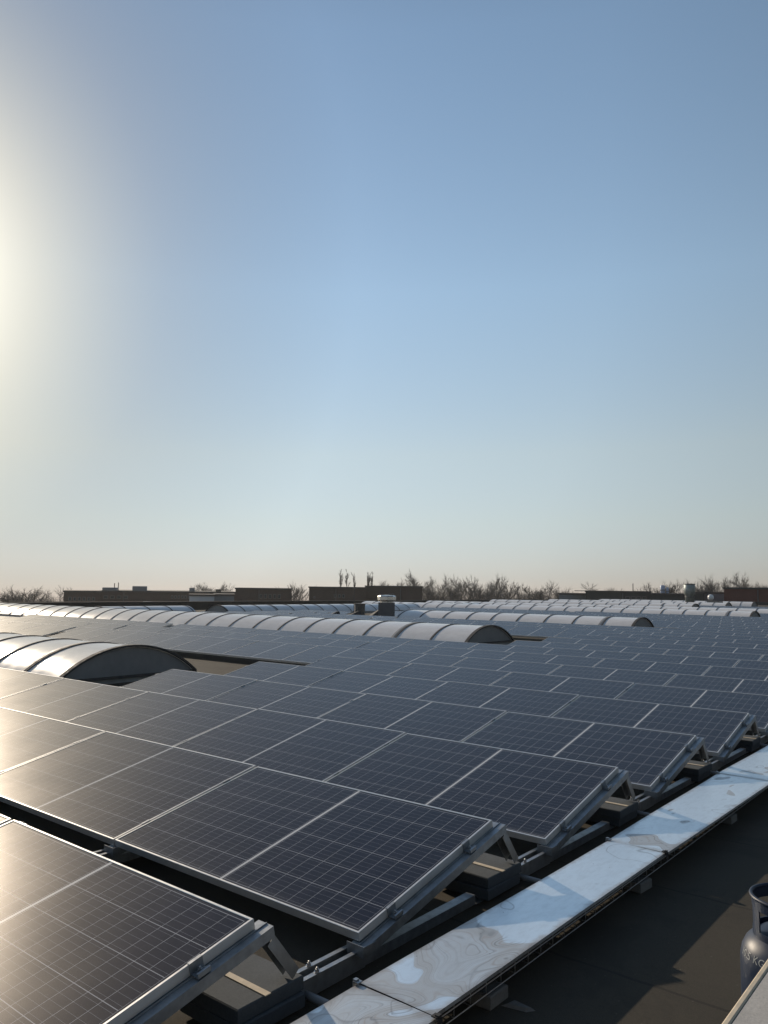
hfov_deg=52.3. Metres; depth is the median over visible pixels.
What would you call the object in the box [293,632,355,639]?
solar panel
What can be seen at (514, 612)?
solar panel
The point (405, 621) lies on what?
solar panel
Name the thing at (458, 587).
bare tree
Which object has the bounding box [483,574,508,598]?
bare tree
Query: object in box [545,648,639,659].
solar panel
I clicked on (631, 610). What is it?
barrel skylight
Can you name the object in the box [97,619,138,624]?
solar panel
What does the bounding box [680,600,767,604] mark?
parapet
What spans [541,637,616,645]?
solar panel
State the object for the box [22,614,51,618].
solar panel
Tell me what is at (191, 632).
solar panel
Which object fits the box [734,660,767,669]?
solar panel
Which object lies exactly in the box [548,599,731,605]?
barrel skylight
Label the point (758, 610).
barrel skylight
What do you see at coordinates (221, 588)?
bare tree
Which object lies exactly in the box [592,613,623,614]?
solar panel
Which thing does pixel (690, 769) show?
ballast tile
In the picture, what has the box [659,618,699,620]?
solar panel
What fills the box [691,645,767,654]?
solar panel
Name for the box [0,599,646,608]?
parapet
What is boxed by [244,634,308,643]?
solar panel
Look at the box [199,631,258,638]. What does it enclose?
solar panel
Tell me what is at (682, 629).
solar panel
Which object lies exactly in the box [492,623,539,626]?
solar panel
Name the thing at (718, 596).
pale shed
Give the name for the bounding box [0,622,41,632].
solar panel
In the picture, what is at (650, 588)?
bare tree
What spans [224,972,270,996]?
spacer strip
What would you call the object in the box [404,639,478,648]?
solar panel
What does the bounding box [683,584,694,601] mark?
flue pipe
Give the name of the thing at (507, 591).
bare tree
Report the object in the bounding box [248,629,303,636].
solar panel
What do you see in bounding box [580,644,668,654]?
solar panel
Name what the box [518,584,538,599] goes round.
bare tree
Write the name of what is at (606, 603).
barrel skylight
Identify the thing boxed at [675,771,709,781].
ballast tile
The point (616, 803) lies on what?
spacer strip
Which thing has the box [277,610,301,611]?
solar panel
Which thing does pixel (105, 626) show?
solar panel
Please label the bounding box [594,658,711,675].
solar panel
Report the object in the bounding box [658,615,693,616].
solar panel
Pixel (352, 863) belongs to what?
solar panel
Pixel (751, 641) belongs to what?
solar panel
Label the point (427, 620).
solar panel
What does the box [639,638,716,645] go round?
solar panel
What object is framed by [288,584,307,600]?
bare tree
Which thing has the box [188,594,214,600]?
storage container
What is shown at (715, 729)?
solar panel
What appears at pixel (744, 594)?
red brick building
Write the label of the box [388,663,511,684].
solar panel
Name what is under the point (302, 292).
sky
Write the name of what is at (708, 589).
bare tree
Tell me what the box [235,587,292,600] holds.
brick building
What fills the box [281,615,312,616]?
solar panel
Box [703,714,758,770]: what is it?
mounting bracket
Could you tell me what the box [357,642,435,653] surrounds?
solar panel
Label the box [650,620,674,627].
solar panel
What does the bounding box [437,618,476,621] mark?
solar panel
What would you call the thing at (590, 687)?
solar panel
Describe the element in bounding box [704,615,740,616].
solar panel
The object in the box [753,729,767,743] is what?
mounting bracket
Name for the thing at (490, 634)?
barrel skylight
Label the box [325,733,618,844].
solar panel
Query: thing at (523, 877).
cable conduit
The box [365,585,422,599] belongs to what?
brick building
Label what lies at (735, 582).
bare tree
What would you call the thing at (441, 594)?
bare tree
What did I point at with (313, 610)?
solar panel
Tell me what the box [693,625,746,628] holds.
solar panel
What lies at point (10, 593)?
bare tree
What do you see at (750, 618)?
solar panel
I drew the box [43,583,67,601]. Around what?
bare tree
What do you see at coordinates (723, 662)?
solar panel
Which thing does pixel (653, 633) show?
solar panel
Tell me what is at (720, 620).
solar panel
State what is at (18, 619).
solar panel
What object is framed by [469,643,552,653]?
solar panel
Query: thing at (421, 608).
solar panel
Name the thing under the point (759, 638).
solar panel
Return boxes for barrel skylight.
[0,603,513,644]
[0,632,196,683]
[92,605,195,611]
[205,602,478,612]
[362,601,760,616]
[396,610,653,626]
[425,600,767,612]
[489,599,699,606]
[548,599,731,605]
[599,599,757,606]
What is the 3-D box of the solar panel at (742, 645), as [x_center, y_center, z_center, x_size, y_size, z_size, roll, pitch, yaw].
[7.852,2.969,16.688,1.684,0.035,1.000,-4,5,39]
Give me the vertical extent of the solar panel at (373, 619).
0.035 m
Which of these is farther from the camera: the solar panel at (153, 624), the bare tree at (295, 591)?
the bare tree at (295, 591)
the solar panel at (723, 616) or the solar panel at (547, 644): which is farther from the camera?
the solar panel at (723, 616)
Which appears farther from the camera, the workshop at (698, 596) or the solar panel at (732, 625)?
the workshop at (698, 596)
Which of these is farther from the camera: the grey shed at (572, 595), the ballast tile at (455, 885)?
the grey shed at (572, 595)
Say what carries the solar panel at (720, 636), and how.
on the flat roof
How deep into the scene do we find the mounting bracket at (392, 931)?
3.21 m
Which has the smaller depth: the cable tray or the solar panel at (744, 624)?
the cable tray
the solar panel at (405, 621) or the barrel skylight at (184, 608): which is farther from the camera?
the barrel skylight at (184, 608)
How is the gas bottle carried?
on the flat roof
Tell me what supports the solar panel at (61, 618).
on the flat roof
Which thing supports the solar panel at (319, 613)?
on the flat roof
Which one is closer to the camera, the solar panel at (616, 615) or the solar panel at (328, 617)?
the solar panel at (328, 617)
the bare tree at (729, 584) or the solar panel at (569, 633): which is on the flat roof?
the solar panel at (569, 633)
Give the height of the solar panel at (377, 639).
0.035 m
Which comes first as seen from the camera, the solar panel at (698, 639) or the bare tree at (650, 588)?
the solar panel at (698, 639)
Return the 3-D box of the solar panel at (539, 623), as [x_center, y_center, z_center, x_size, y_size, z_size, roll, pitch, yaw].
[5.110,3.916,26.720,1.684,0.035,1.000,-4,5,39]
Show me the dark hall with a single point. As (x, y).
(591, 594)
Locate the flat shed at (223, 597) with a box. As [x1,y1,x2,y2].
[214,593,234,600]
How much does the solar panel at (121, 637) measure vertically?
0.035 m
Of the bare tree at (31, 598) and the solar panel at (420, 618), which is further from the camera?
the bare tree at (31, 598)
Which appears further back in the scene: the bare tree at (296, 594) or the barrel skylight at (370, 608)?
the bare tree at (296, 594)
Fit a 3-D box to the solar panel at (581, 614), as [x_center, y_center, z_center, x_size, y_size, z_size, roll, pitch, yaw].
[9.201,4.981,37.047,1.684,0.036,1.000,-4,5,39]
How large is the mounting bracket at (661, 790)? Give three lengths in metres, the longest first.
1.525 x 0.324 x 0.112 m
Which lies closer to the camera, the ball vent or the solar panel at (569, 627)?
the solar panel at (569, 627)
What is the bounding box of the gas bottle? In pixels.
[740,883,767,995]
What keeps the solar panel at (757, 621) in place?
on the flat roof
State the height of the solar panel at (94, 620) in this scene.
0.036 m
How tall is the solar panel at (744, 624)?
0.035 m
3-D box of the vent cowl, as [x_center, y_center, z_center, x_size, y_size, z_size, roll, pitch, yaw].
[-1.464,4.846,37.262,0.720,0.240,0.480,3,-6,-21]
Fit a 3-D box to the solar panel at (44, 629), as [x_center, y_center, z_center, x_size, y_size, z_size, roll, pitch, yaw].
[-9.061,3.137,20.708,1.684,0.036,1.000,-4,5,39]
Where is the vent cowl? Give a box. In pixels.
[349,611,360,614]
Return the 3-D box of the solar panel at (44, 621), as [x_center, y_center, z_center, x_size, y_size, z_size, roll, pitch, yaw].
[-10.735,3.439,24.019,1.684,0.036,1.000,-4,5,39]
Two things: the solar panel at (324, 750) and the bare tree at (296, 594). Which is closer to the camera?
the solar panel at (324, 750)
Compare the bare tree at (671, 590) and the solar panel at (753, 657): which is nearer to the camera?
the solar panel at (753, 657)
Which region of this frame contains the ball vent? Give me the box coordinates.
[707,594,722,602]
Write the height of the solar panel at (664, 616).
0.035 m
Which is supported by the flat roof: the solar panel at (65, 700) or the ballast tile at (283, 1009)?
the ballast tile at (283, 1009)
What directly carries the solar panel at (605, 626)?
on the flat roof
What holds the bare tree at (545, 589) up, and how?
on the ground
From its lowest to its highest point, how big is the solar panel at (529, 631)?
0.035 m
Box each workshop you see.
[649,593,684,599]
[694,592,704,600]
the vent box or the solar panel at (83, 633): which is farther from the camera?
the vent box
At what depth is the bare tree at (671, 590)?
150.72 m
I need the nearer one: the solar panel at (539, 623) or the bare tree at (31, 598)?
the solar panel at (539, 623)
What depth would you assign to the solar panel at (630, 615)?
37.37 m
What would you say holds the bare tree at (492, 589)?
on the ground
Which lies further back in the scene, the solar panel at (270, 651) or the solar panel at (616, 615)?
the solar panel at (616, 615)
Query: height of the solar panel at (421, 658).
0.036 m
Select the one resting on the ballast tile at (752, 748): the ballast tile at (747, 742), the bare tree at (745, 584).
the ballast tile at (747, 742)
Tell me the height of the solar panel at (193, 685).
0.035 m
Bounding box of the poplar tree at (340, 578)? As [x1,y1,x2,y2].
[339,569,342,586]
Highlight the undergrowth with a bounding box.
[0,591,570,601]
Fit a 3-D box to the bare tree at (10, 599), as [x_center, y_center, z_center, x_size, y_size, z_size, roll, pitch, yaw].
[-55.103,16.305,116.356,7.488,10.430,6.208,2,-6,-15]
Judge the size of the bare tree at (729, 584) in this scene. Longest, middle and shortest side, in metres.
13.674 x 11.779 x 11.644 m
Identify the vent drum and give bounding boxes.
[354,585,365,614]
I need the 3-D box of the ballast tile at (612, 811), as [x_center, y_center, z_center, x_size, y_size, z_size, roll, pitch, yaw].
[1.431,1.889,5.022,0.300,0.050,0.300,-4,-7,38]
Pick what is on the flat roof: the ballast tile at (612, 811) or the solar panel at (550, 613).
the solar panel at (550, 613)
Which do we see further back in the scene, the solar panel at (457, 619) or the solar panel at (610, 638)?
the solar panel at (457, 619)
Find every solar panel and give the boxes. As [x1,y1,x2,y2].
[0,617,36,621]
[0,621,12,624]
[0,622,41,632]
[0,668,63,698]
[0,678,146,721]
[0,707,105,771]
[0,731,255,845]
[0,814,11,825]
[0,820,254,1023]
[10,624,75,635]
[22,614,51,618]
[25,619,63,623]
[44,616,80,620]
[48,627,117,639]
[52,620,93,626]
[62,623,126,631]
[67,692,256,745]
[70,618,108,622]
[83,630,159,644]
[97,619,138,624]
[115,621,172,629]
[115,767,492,941]
[119,625,169,632]
[122,669,257,700]
[123,633,203,649]
[157,628,211,635]
[169,624,216,629]
[169,637,257,655]
[174,709,405,781]
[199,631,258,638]
[207,626,257,632]
[208,680,364,717]
[221,641,317,661]
[225,661,343,686]
[227,611,252,612]
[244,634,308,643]
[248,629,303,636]
[249,612,279,614]
[251,610,279,612]
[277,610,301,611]
[277,611,304,613]
[277,613,308,615]
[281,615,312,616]
[282,645,386,664]
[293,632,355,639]
[295,638,368,647]
[298,610,324,611]
[302,611,329,612]
[304,613,333,614]
[306,614,337,617]
[306,656,411,674]
[309,671,446,698]
[311,617,346,618]
[319,693,506,741]
[324,611,351,613]
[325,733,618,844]
[334,614,364,616]
[336,616,372,618]
[346,635,413,643]
[352,618,388,620]
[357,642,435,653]
[362,615,397,618]
[369,651,467,665]
[377,617,414,620]
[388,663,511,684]
[389,620,427,622]
[403,617,438,619]
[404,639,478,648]
[407,608,435,609]
[412,619,452,622]
[417,681,578,716]
[423,647,513,659]
[428,622,469,624]
[433,608,459,609]
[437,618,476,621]
[450,657,562,674]
[451,621,494,624]
[463,712,696,790]
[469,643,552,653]
[470,624,516,630]
[474,620,516,622]
[491,672,633,698]
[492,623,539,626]
[499,611,528,613]
[502,652,604,666]
[507,626,567,637]
[509,640,587,648]
[513,611,542,612]
[517,622,562,624]
[534,613,564,614]
[538,625,589,628]
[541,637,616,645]
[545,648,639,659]
[549,612,579,613]
[549,665,676,685]
[552,696,748,755]
[554,629,623,637]
[561,612,591,613]
[561,624,608,627]
[565,614,597,615]
[572,635,642,641]
[580,613,611,614]
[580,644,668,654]
[588,627,643,631]
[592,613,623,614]
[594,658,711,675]
[598,615,633,616]
[598,633,664,638]
[608,626,661,629]
[611,641,694,649]
[612,614,646,615]
[617,683,767,731]
[621,631,684,636]
[624,614,657,615]
[632,653,739,666]
[634,616,671,617]
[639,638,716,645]
[642,629,702,633]
[647,615,682,617]
[649,619,687,620]
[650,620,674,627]
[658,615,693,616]
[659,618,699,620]
[661,628,718,631]
[662,636,735,642]
[663,649,762,660]
[665,674,767,694]
[666,621,719,627]
[669,614,703,615]
[672,617,710,619]
[678,626,733,630]
[682,617,721,618]
[682,634,752,639]
[688,620,731,622]
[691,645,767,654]
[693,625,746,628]
[694,616,731,617]
[699,619,742,621]
[702,632,767,637]
[703,666,767,680]
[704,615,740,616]
[708,624,758,626]
[711,619,752,620]
[714,642,767,648]
[718,630,767,633]
[720,623,767,625]
[722,618,762,619]
[732,617,767,618]
[732,622,767,623]
[732,628,767,631]
[733,639,767,644]
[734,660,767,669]
[743,621,767,622]
[746,627,767,629]
[751,637,767,640]
[759,655,767,660]
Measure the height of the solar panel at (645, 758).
0.036 m
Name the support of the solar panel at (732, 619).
on the flat roof
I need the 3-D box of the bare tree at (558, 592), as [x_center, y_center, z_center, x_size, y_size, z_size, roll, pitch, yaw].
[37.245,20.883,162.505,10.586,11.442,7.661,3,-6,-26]
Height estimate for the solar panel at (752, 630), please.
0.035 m
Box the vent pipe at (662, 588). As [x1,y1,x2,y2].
[660,585,664,592]
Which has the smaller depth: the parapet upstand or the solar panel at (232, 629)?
the parapet upstand
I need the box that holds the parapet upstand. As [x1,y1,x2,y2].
[722,960,767,1023]
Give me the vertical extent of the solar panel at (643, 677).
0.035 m
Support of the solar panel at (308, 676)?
attached to the bracket
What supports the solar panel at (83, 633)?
on the flat roof
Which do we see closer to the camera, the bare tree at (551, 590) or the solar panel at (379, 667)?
the solar panel at (379, 667)
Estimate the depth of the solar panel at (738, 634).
21.50 m
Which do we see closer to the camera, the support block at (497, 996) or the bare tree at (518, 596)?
the support block at (497, 996)
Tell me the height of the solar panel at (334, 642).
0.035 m
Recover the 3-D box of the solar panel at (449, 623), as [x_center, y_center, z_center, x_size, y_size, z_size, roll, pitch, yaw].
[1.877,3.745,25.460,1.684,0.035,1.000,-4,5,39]
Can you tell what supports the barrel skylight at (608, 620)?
on the flat roof
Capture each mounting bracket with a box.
[94,778,229,862]
[125,920,298,1023]
[297,821,517,993]
[516,769,635,875]
[630,737,708,811]
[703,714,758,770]
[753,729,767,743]
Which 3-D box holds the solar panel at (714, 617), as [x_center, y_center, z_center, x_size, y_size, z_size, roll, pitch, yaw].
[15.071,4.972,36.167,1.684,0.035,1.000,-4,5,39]
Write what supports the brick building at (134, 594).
on the ground
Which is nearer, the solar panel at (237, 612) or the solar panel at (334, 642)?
the solar panel at (334, 642)
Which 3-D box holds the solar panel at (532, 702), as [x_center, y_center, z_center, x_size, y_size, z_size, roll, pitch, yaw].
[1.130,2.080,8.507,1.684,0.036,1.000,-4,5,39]
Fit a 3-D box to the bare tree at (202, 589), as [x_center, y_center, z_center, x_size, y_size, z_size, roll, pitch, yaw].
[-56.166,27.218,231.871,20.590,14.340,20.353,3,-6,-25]
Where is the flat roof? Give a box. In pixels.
[0,605,767,1023]
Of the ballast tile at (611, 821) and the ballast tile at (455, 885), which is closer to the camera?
the ballast tile at (455, 885)
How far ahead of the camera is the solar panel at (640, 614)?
38.68 m
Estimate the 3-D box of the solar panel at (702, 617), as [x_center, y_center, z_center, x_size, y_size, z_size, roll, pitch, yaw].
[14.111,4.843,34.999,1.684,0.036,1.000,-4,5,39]
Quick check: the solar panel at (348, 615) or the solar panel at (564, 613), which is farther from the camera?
the solar panel at (564, 613)
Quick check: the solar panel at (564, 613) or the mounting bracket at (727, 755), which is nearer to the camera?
the mounting bracket at (727, 755)
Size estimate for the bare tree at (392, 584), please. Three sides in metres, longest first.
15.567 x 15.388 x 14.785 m
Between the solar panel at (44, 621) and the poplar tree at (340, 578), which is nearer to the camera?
the solar panel at (44, 621)
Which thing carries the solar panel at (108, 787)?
on the bracket
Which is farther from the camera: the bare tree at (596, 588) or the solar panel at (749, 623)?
the bare tree at (596, 588)
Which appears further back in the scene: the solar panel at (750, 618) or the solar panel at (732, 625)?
the solar panel at (750, 618)
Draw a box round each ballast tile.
[180,991,304,1023]
[191,954,303,1023]
[445,874,519,900]
[455,853,520,888]
[587,810,636,826]
[594,797,637,818]
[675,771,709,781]
[680,760,711,775]
[734,742,759,751]
[737,735,760,745]
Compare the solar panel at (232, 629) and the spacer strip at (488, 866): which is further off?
the solar panel at (232, 629)
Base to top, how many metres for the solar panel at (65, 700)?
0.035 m
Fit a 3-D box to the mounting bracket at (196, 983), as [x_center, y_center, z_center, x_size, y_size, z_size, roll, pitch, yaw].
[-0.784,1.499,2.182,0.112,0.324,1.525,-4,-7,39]
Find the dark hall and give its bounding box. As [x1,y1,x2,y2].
[575,590,651,599]
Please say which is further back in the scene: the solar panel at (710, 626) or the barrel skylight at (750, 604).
the barrel skylight at (750, 604)
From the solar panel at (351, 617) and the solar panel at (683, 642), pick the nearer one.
the solar panel at (683, 642)
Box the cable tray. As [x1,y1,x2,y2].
[290,745,767,1023]
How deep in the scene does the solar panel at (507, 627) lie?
24.38 m
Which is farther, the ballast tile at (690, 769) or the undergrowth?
the undergrowth
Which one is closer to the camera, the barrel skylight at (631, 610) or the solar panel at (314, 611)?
the solar panel at (314, 611)
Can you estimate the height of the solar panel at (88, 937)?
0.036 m
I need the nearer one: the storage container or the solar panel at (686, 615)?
the solar panel at (686, 615)
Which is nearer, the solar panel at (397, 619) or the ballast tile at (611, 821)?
the ballast tile at (611, 821)
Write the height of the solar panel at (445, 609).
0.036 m
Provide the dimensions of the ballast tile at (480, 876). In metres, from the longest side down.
0.300 x 0.300 x 0.050 m
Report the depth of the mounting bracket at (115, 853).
4.07 m
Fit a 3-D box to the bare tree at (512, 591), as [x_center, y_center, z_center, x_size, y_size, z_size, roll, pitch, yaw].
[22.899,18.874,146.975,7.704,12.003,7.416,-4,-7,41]
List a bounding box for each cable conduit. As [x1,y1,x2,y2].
[304,990,328,1005]
[520,874,540,883]
[637,811,650,816]
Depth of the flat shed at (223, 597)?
101.31 m
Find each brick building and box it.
[63,590,101,601]
[98,583,234,601]
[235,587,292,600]
[308,586,366,600]
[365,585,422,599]
[723,587,767,601]
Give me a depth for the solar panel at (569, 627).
24.69 m
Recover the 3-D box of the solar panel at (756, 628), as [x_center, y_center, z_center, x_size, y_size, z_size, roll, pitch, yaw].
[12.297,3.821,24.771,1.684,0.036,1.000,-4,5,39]
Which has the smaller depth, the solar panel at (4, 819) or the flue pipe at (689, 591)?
the solar panel at (4, 819)
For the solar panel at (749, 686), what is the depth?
10.09 m
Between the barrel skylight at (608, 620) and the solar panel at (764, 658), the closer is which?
the solar panel at (764, 658)
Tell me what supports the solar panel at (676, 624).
on the flat roof
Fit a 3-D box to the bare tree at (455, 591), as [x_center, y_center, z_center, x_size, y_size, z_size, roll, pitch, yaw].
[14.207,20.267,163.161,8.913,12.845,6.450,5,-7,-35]
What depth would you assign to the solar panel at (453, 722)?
7.36 m
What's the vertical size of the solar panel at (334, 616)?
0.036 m
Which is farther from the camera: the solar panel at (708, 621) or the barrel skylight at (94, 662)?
the solar panel at (708, 621)
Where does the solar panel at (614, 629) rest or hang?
on the flat roof
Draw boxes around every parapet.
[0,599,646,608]
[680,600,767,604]
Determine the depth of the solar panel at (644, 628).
24.82 m
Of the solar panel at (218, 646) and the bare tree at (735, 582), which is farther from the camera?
the bare tree at (735, 582)
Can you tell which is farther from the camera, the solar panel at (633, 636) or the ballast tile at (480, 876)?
the solar panel at (633, 636)
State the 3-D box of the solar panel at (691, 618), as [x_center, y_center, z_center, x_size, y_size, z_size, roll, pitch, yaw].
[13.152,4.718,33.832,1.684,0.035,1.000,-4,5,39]
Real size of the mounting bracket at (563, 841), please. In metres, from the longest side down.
1.525 x 0.324 x 0.112 m
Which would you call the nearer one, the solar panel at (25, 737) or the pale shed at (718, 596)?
the solar panel at (25, 737)
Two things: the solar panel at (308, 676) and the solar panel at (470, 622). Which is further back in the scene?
the solar panel at (470, 622)
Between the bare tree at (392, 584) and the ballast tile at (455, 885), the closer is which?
the ballast tile at (455, 885)
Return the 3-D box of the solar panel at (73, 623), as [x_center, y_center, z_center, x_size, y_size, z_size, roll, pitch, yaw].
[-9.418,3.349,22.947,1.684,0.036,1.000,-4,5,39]
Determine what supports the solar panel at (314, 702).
attached to the bracket
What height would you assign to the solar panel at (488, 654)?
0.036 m
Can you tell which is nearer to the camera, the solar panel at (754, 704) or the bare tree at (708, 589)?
the solar panel at (754, 704)
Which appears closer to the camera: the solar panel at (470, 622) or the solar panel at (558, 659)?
the solar panel at (558, 659)
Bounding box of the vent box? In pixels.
[377,595,395,615]
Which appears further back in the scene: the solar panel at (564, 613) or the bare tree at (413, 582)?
the bare tree at (413, 582)
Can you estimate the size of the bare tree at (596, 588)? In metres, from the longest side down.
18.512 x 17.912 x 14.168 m
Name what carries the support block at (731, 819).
on the flat roof
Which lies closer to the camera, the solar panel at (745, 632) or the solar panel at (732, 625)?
the solar panel at (745, 632)
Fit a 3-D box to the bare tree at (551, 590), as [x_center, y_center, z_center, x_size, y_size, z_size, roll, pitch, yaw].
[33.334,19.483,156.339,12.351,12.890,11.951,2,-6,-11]
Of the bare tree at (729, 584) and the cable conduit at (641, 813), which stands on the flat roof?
the cable conduit at (641, 813)
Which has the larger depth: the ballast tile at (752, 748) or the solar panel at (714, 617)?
the solar panel at (714, 617)
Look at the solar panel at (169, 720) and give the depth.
7.21 m
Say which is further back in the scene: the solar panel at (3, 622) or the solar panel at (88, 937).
the solar panel at (3, 622)
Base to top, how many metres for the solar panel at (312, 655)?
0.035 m
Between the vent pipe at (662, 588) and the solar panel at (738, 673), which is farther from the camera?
the vent pipe at (662, 588)
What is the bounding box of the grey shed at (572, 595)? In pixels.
[558,593,585,598]
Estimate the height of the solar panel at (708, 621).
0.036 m
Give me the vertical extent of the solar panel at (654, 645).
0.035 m
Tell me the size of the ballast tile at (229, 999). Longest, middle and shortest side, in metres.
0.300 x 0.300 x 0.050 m
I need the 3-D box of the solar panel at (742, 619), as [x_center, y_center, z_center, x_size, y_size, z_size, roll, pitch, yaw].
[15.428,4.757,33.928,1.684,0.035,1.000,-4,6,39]
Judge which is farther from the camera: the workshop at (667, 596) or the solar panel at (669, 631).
the workshop at (667, 596)
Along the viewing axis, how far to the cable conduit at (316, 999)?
2.73 m
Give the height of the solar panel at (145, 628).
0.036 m
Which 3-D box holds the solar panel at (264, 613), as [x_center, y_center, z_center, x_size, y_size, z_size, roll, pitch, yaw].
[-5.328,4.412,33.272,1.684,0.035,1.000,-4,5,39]
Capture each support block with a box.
[466,981,507,1010]
[623,875,651,893]
[717,812,736,824]
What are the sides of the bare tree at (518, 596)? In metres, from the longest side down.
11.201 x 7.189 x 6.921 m
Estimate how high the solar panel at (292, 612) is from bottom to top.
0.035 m
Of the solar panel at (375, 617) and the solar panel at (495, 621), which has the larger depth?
the solar panel at (375, 617)
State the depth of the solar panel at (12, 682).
9.32 m
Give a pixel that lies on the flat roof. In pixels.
(666, 947)
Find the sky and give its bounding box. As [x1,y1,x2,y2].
[0,0,767,600]
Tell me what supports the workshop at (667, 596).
on the ground
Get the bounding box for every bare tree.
[0,588,21,601]
[4,585,58,601]
[13,587,58,601]
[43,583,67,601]
[192,582,213,590]
[205,583,226,590]
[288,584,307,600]
[289,581,308,600]
[380,579,406,585]
[405,571,444,599]
[415,575,458,599]
[438,581,466,599]
[451,575,476,599]
[453,578,487,599]
[461,575,495,599]
[478,583,509,599]
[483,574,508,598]
[496,584,523,599]
[501,582,522,599]
[508,586,530,599]
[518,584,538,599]
[526,581,570,598]
[526,584,550,599]
[543,587,577,598]
[578,582,614,592]
[635,579,678,592]
[652,580,686,592]
[695,577,724,591]
[698,575,734,591]
[721,572,752,588]
[727,572,767,587]
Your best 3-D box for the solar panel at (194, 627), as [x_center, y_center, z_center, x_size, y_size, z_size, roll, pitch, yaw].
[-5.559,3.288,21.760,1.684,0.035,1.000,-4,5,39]
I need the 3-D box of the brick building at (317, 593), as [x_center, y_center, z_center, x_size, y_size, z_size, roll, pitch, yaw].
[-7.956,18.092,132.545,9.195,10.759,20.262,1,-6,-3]
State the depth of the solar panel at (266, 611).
35.68 m
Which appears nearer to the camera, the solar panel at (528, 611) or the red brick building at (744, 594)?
the solar panel at (528, 611)
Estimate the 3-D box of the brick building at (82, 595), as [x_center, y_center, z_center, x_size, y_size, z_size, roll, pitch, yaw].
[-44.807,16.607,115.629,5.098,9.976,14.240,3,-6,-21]
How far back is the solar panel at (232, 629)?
20.86 m
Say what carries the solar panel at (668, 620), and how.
on the flat roof
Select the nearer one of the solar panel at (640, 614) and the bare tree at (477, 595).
the solar panel at (640, 614)
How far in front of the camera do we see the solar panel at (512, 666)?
12.06 m
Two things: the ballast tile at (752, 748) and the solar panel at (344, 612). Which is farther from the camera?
the solar panel at (344, 612)
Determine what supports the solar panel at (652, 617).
on the flat roof
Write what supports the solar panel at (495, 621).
on the flat roof
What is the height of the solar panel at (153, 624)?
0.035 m
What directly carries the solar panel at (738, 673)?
on the flat roof
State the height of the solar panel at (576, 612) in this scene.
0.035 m
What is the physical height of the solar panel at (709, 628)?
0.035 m
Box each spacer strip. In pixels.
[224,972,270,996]
[472,861,504,871]
[605,801,628,806]
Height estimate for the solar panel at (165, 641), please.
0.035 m
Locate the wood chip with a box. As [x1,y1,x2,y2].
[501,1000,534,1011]
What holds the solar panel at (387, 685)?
attached to the bracket
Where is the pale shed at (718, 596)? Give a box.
[704,592,723,600]
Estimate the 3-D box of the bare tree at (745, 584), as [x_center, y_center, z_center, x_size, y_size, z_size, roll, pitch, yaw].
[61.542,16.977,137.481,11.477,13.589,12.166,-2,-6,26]
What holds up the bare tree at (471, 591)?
on the ground
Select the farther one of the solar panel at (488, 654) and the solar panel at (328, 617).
the solar panel at (328, 617)
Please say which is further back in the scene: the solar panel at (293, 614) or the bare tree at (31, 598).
the bare tree at (31, 598)
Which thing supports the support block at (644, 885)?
on the flat roof
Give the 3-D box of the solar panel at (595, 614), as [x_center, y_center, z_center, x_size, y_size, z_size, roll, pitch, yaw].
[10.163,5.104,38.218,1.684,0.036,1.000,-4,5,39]

